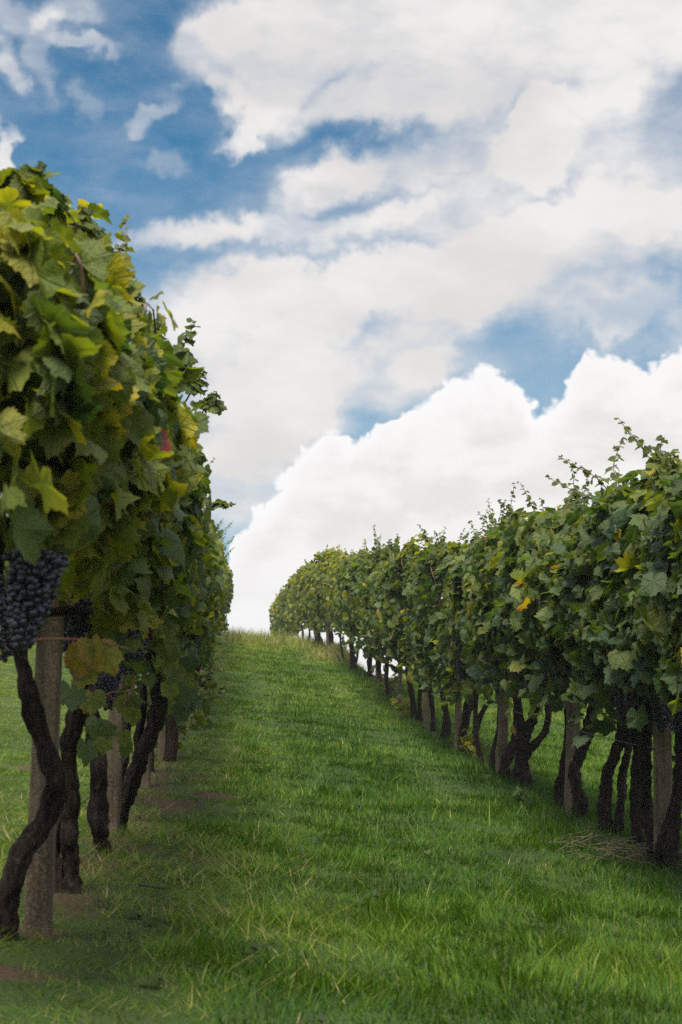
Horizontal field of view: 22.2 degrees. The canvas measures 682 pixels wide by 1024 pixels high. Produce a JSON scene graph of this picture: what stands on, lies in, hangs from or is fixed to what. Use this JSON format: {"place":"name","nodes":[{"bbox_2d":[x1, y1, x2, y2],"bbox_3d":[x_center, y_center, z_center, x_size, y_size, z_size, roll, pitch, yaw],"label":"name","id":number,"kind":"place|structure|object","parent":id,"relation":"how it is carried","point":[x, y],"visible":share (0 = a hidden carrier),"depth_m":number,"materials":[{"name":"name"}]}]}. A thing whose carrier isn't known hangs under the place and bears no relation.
{"place":"outdoors","nodes":[
{"label":"outdoors","id":0,"kind":"place"},
{"bbox_2d":[219,624,355,655],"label":"dry grass","id":1,"kind":"structure","parent":0,"point":[252,636],"depth_m":46.97,"materials":[{"name":"plant"}]},
{"bbox_2d":[0,633,681,1023],"bbox_3d":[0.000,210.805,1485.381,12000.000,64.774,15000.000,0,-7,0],"label":"ground","id":2,"kind":"structure","parent":0,"point":[54,947],"depth_m":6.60,"materials":[{"name":"green plant"}]},
{"bbox_2d":[23,550,64,939],"bbox_3d":[-0.861,0.462,5.115,0.115,2.042,0.087,0,-7,0],"label":"concrete post","id":3,"kind":"object","parent":2,"relation":"on","point":[39,888],"visible":0.35,"depth_m":5.04,"materials":[{"name":"grey concrete"}]},
{"bbox_2d":[0,161,201,940],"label":"grapevine","id":4,"kind":"object","parent":2,"relation":"on","point":[93,482],"visible":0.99,"depth_m":3.93,"materials":[{"name":"green plant"}]},
{"bbox_2d":[0,204,215,893],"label":"grapevine","id":5,"kind":"object","parent":2,"relation":"on","point":[81,703],"visible":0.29,"depth_m":5.91,"materials":[{"name":"green plant"}]},
{"bbox_2d":[1,317,223,854],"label":"grapevine","id":6,"kind":"object","parent":2,"relation":"on","point":[168,647],"visible":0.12,"depth_m":7.37,"materials":[{"name":"green plant"}]},
{"bbox_2d":[107,673,125,834],"bbox_3d":[-1.072,0.767,8.375,0.137,2.042,0.107,0,-7,0],"label":"concrete post","id":7,"kind":"object","parent":2,"relation":"on","point":[114,768],"visible":0.19,"depth_m":8.29,"materials":[{"name":"grey concrete"}]},
{"bbox_2d":[63,347,226,830],"bbox_3d":[-1.106,0.403,8.820,1.050,2.490,2.294,1,-7,-6],"label":"grapevine","id":8,"kind":"object","parent":2,"relation":"on","point":[182,693],"visible":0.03,"depth_m":8.56,"materials":[{"name":"green plant"}]},
{"bbox_2d":[140,673,150,787],"bbox_3d":[-1.258,1.018,11.386,0.111,2.042,0.084,0,-7,0],"label":"concrete post","id":9,"kind":"object","parent":2,"relation":"on","point":[145,779],"visible":0.06,"depth_m":11.27,"materials":[{"name":"grey concrete"}]},
{"bbox_2d":[138,883,164,888],"bbox_3d":[-0.680,1.344,6.254,0.098,0.024,0.011,0,-7,0],"label":"stick","id":10,"kind":"object","parent":2,"relation":"on","point":[146,885],"visible":0.94,"depth_m":6.25,"materials":[{"name":"grey wood"}]},
{"bbox_2d":[157,725,166,759],"bbox_3d":[-1.390,1.169,13.679,0.094,2.042,0.102,0,-7,0],"label":"concrete post","id":11,"kind":"object","parent":2,"relation":"on","point":[162,735],"visible":0.16,"depth_m":13.58,"materials":[{"name":"grey concrete"}]},
{"bbox_2d":[156,719,186,749],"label":"weed","id":12,"kind":"object","parent":2,"relation":"on","point":[182,723],"visible":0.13,"depth_m":13.85,"materials":[{"name":"green plant"}]},
{"bbox_2d":[121,499,235,785],"bbox_3d":[-1.191,0.498,10.697,1.092,2.496,2.348,0,-7,0],"label":"grapevine","id":13,"kind":"object","parent":2,"relation":"on","point":[216,504],"depth_m":10.11,"materials":[{"name":"green plant"}]},
{"bbox_2d":[141,506,224,761],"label":"grapevine","id":14,"kind":"object","parent":2,"relation":"on","point":[170,750],"depth_m":13.57,"materials":[{"name":"green plant"}]},
{"bbox_2d":[151,544,218,771],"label":"grapevine","id":15,"kind":"object","parent":2,"relation":"on","point":[152,752],"depth_m":12.28,"materials":[{"name":"green plant"}]},
{"bbox_2d":[155,457,222,748],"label":"grapevine","id":16,"kind":"object","parent":2,"relation":"on","point":[219,543],"depth_m":15.11,"materials":[{"name":"green plant"}]},
{"bbox_2d":[0,695,396,1007],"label":"grass clippings","id":17,"kind":"object","parent":2,"relation":"on","point":[137,830],"depth_m":6.95,"materials":[{"name":"green plant"}]},
{"bbox_2d":[174,576,223,717],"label":"grapevine","id":18,"kind":"object","parent":2,"relation":"on","point":[212,645],"visible":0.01,"depth_m":16.55,"materials":[{"name":"green plant"}]},
{"bbox_2d":[179,578,223,729],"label":"grapevine","id":19,"kind":"object","parent":2,"relation":"on","point":[206,661],"visible":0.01,"depth_m":16.91,"materials":[{"name":"green plant"}]},
{"bbox_2d":[188,673,217,726],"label":"weed","id":20,"kind":"object","parent":2,"relation":"on","point":[208,696],"visible":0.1,"depth_m":17.94,"materials":[{"name":"green plant"}]},
{"bbox_2d":[192,653,224,690],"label":"weed","id":21,"kind":"object","parent":2,"relation":"on","point":[206,677],"visible":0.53,"depth_m":23.59,"materials":[{"name":"green plant"}]},
{"bbox_2d":[196,550,228,695],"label":"grapevine","id":22,"kind":"object","parent":2,"relation":"on","point":[220,616],"visible":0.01,"depth_m":24.18,"materials":[{"name":"green plant"}]},
{"bbox_2d":[196,677,231,713],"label":"weed","id":23,"kind":"object","parent":2,"relation":"on","point":[223,688],"visible":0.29,"depth_m":19.79,"materials":[{"name":"green plant"}]},
{"bbox_2d":[212,537,220,669],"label":"grapevine","id":24,"kind":"object","parent":2,"relation":"on","point":[216,634],"depth_m":18.94,"materials":[{"name":"green plant"}]},
{"bbox_2d":[214,566,223,652],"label":"grapevine","id":25,"kind":"object","parent":2,"relation":"on","point":[218,641],"depth_m":21.49,"materials":[{"name":"green plant"}]},
{"bbox_2d":[214,525,229,648],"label":"grapevine","id":26,"kind":"object","parent":2,"relation":"on","point":[228,588],"visible":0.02,"depth_m":25.47,"materials":[{"name":"green plant"}]},
{"bbox_2d":[217,540,230,630],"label":"grapevine","id":27,"kind":"object","parent":2,"relation":"on","point":[224,563],"visible":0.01,"depth_m":28.71,"materials":[{"name":"green plant"}]},
{"bbox_2d":[217,518,232,627],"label":"grapevine","id":28,"kind":"object","parent":2,"relation":"on","point":[225,625],"visible":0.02,"depth_m":30.69,"materials":[{"name":"green plant"}]},
{"bbox_2d":[221,536,233,630],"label":"grapevine","id":29,"kind":"object","parent":2,"relation":"on","point":[229,600],"visible":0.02,"depth_m":40.14,"materials":[{"name":"green plant"}]},
{"bbox_2d":[223,559,232,613],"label":"grapevine","id":30,"kind":"object","parent":2,"relation":"on","point":[229,585],"visible":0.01,"depth_m":32.35,"materials":[{"name":"green plant"}]},
{"bbox_2d":[225,549,234,616],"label":"grapevine","id":31,"kind":"object","parent":2,"relation":"on","point":[232,580],"visible":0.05,"depth_m":47.51,"materials":[{"name":"green plant"}]},
{"bbox_2d":[268,588,295,637],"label":"grapevine","id":32,"kind":"object","parent":2,"relation":"on","point":[272,622],"visible":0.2,"depth_m":68.01,"materials":[{"name":"green plant"}]},
{"bbox_2d":[271,585,299,636],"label":"grapevine","id":33,"kind":"object","parent":2,"relation":"on","point":[278,623],"visible":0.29,"depth_m":64.18,"materials":[{"name":"green plant"}]},
{"bbox_2d":[278,576,306,636],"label":"grapevine","id":34,"kind":"object","parent":2,"relation":"on","point":[283,599],"visible":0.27,"depth_m":61.24,"materials":[{"name":"green plant"}]},
{"bbox_2d":[284,573,304,638],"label":"grapevine","id":35,"kind":"object","parent":2,"relation":"on","point":[289,591],"visible":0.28,"depth_m":57.41,"materials":[{"name":"green plant"}]},
{"bbox_2d":[288,561,314,638],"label":"grapevine","id":36,"kind":"object","parent":2,"relation":"on","point":[296,579],"visible":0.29,"depth_m":54.10,"materials":[{"name":"green plant"}]},
{"bbox_2d":[296,559,314,642],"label":"grapevine","id":37,"kind":"object","parent":2,"relation":"on","point":[303,578],"visible":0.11,"depth_m":50.47,"materials":[{"name":"green plant"}]},
{"bbox_2d":[296,560,325,646],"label":"grapevine","id":38,"kind":"object","parent":2,"relation":"on","point":[304,610],"visible":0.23,"depth_m":48.24,"materials":[{"name":"green plant"}]},
{"bbox_2d":[304,544,348,645],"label":"grapevine","id":39,"kind":"object","parent":2,"relation":"on","point":[326,557],"visible":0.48,"depth_m":41.53,"materials":[{"name":"green plant"}]},
{"bbox_2d":[326,624,328,647],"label":"concrete post","id":40,"kind":"object","parent":2,"relation":"on","point":[327,637],"visible":0.12,"depth_m":44.00,"materials":[{"name":"grey concrete"}]},
{"bbox_2d":[295,641,365,669],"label":"dry tussock","id":41,"kind":"object","parent":2,"relation":"on","point":[332,652],"visible":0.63,"depth_m":39.47,"materials":[{"name":"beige plant"}]},
{"bbox_2d":[322,548,347,662],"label":"grapevine","id":42,"kind":"object","parent":2,"relation":"on","point":[327,590],"visible":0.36,"depth_m":36.64,"materials":[{"name":"green plant"}]},
{"bbox_2d":[330,550,369,670],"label":"grapevine","id":43,"kind":"object","parent":2,"relation":"on","point":[338,579],"visible":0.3,"depth_m":33.72,"materials":[{"name":"green plant"}]},
{"bbox_2d":[339,539,372,679],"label":"grapevine","id":44,"kind":"object","parent":2,"relation":"on","point":[349,575],"visible":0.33,"depth_m":29.38,"materials":[{"name":"green plant"}]},
{"bbox_2d":[340,525,392,686],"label":"grapevine","id":45,"kind":"object","parent":2,"relation":"on","point":[359,643],"visible":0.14,"depth_m":28.47,"materials":[{"name":"green plant"}]},
{"bbox_2d":[375,660,377,684],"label":"concrete post","id":46,"kind":"object","parent":2,"relation":"on","point":[376,677],"visible":0.08,"depth_m":29.00,"materials":[{"name":"grey concrete"}]},
{"bbox_2d":[351,533,409,697],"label":"grapevine","id":47,"kind":"object","parent":2,"relation":"on","point":[376,558],"visible":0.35,"depth_m":26.02,"materials":[{"name":"green plant"}]},
{"bbox_2d":[145,688,616,1021],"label":"tall grass","id":48,"kind":"structure","parent":2,"relation":"on","point":[411,845],"depth_m":8.66,"materials":[{"name":"green plant"}]},
{"bbox_2d":[375,668,413,693],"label":"weed","id":49,"kind":"object","parent":2,"relation":"on","point":[393,682],"visible":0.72,"depth_m":26.74,"materials":[{"name":"green plant"}]},
{"bbox_2d":[398,672,401,703],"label":"concrete post","id":50,"kind":"object","parent":2,"relation":"on","point":[399,684],"visible":0.2,"depth_m":25.10,"materials":[{"name":"grey concrete"}]},
{"bbox_2d":[390,694,423,718],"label":"weed","id":51,"kind":"object","parent":2,"relation":"on","point":[400,706],"visible":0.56,"depth_m":23.20,"materials":[{"name":"green plant"}]},
{"bbox_2d":[369,532,445,721],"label":"grapevine","id":52,"kind":"object","parent":2,"relation":"on","point":[381,598],"visible":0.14,"depth_m":22.76,"materials":[{"name":"green plant"}]},
{"bbox_2d":[373,524,445,731],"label":"grapevine","id":53,"kind":"object","parent":2,"relation":"on","point":[393,620],"visible":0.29,"depth_m":21.09,"materials":[{"name":"green plant"}]},
{"bbox_2d":[423,692,428,729],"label":"concrete post","id":54,"kind":"object","parent":2,"relation":"on","point":[426,710],"visible":0.2,"depth_m":21.50,"materials":[{"name":"grey concrete"}]},
{"bbox_2d":[401,510,488,740],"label":"grapevine","id":55,"kind":"object","parent":2,"relation":"on","point":[430,673],"visible":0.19,"depth_m":19.08,"materials":[{"name":"green plant"}]},
{"bbox_2d":[411,528,488,752],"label":"grapevine","id":56,"kind":"object","parent":2,"relation":"on","point":[436,642],"visible":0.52,"depth_m":17.90,"materials":[{"name":"green plant"}]},
{"bbox_2d":[454,696,461,749],"bbox_3d":[1.257,1.778,18.585,0.130,2.042,0.099,0,-7,0],"label":"concrete post","id":57,"kind":"object","parent":2,"relation":"on","point":[458,713],"visible":0.19,"depth_m":18.51,"materials":[{"name":"grey concrete"}]},
{"bbox_2d":[440,534,485,765],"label":"grapevine","id":58,"kind":"object","parent":2,"relation":"on","point":[452,608],"visible":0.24,"depth_m":16.70,"materials":[{"name":"green plant"}]},
{"bbox_2d":[454,728,480,755],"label":"weed","id":59,"kind":"object","parent":2,"relation":"on","point":[466,738],"visible":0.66,"depth_m":17.68,"materials":[{"name":"green plant"}]},
{"bbox_2d":[447,520,498,772],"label":"grapevine","id":60,"kind":"object","parent":2,"relation":"on","point":[457,617],"visible":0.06,"depth_m":16.10,"materials":[{"name":"green plant"}]},
{"bbox_2d":[464,741,496,762],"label":"weed","id":61,"kind":"object","parent":2,"relation":"on","point":[472,748],"visible":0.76,"depth_m":16.77,"materials":[{"name":"green plant"}]},
{"bbox_2d":[459,483,515,779],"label":"grapevine","id":62,"kind":"object","parent":2,"relation":"on","point":[469,659],"visible":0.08,"depth_m":15.10,"materials":[{"name":"green plant"}]},
{"bbox_2d":[496,686,509,772],"bbox_3d":[1.450,1.571,15.446,0.189,2.042,0.090,0,-7,0],"label":"concrete post","id":63,"kind":"object","parent":2,"relation":"on","point":[502,738],"visible":0.27,"depth_m":15.36,"materials":[{"name":"grey concrete"}]},
{"bbox_2d":[464,481,551,786],"bbox_3d":[1.575,1.059,14.175,1.200,2.402,2.058,0,-7,0],"label":"grapevine","id":64,"kind":"object","parent":2,"relation":"on","point":[525,747],"visible":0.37,"depth_m":14.00,"materials":[{"name":"green plant"}]},
{"bbox_2d":[512,786,530,804],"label":"weed","id":65,"kind":"object","parent":2,"relation":"on","point":[523,795],"visible":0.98,"depth_m":12.56,"materials":[{"name":"green plant"}]},
{"bbox_2d":[468,488,587,808],"bbox_3d":[1.559,1.098,13.379,1.159,2.341,2.792,0,-7,0],"label":"grapevine","id":66,"kind":"object","parent":2,"relation":"on","point":[500,566],"visible":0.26,"depth_m":12.68,"materials":[{"name":"green plant"}]},
{"bbox_2d":[492,468,599,820],"bbox_3d":[1.653,0.868,11.830,1.184,2.543,1.272,0,-7,0],"label":"grapevine","id":67,"kind":"object","parent":2,"relation":"on","point":[580,801],"visible":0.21,"depth_m":12.02,"materials":[{"name":"green plant"}]},
{"bbox_2d":[509,485,631,835],"bbox_3d":[1.663,0.917,10.975,1.210,2.321,1.352,0,-7,0],"label":"grapevine","id":68,"kind":"object","parent":2,"relation":"on","point":[535,577],"visible":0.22,"depth_m":11.06,"materials":[{"name":"green plant"}]},
{"bbox_2d":[564,701,580,815],"bbox_3d":[1.646,1.371,12.330,0.172,2.042,0.122,0,-7,0],"label":"concrete post","id":69,"kind":"object","parent":2,"relation":"on","point":[571,734],"visible":0.18,"depth_m":12.26,"materials":[{"name":"grey concrete"}]},
{"bbox_2d":[534,470,652,852],"bbox_3d":[1.704,0.828,10.236,1.068,2.422,1.080,0,-7,0],"label":"grapevine","id":70,"kind":"object","parent":2,"relation":"on","point":[579,584],"visible":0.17,"depth_m":10.20,"materials":[{"name":"green plant"}]},
{"bbox_2d":[548,830,681,872],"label":"twig heap","id":71,"kind":"object","parent":2,"relation":"on","point":[620,842],"visible":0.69,"depth_m":9.79,"materials":[{"name":"brown wood"}]},
{"bbox_2d":[558,437,679,858],"bbox_3d":[1.759,0.775,9.923,1.058,2.467,1.232,0,-7,0],"label":"grapevine","id":72,"kind":"object","parent":2,"relation":"on","point":[619,716],"visible":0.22,"depth_m":9.83,"materials":[{"name":"green plant"}]},
{"bbox_2d":[577,418,681,870],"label":"grapevine","id":73,"kind":"object","parent":2,"relation":"on","point":[667,844],"visible":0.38,"depth_m":9.43,"materials":[{"name":"green plant"}]},
{"bbox_2d":[589,453,681,731],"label":"grapevine","id":74,"kind":"object","parent":2,"relation":"on","point":[644,665],"visible":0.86,"depth_m":8.67,"materials":[{"name":"green plant"}]},
{"bbox_2d":[639,472,681,700],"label":"grapevine","id":75,"kind":"object","parent":2,"relation":"on","point":[651,586],"visible":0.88,"depth_m":7.90,"materials":[{"name":"green plant"}]},
{"bbox_2d":[653,708,671,863],"bbox_3d":[1.790,1.185,9.712,0.122,2.042,0.098,0,-7,0],"label":"concrete post","id":76,"kind":"object","parent":2,"relation":"on","point":[662,775],"visible":0.25,"depth_m":9.64,"materials":[{"name":"grey concrete"}]},
{"bbox_2d":[325,627,662,749],"bbox_3d":[0.174,2.709,34.633,0.165,3.323,50.508,0,-7,-4],"label":"trellis wire","id":77,"kind":"object","parent":76,"relation":"attached to","point":[568,727],"visible":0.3,"depth_m":11.71,"materials":[{"name":"grey metal"}]},
{"bbox_2d":[672,750,675,789],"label":"weed","id":78,"kind":"object","parent":2,"relation":"on","point":[673,756],"visible":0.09,"depth_m":12.07,"materials":[{"name":"green plant"}]},
{"bbox_2d":[0,0,681,677],"label":"sky","id":79,"kind":"structure","parent":0,"point":[425,255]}
]}

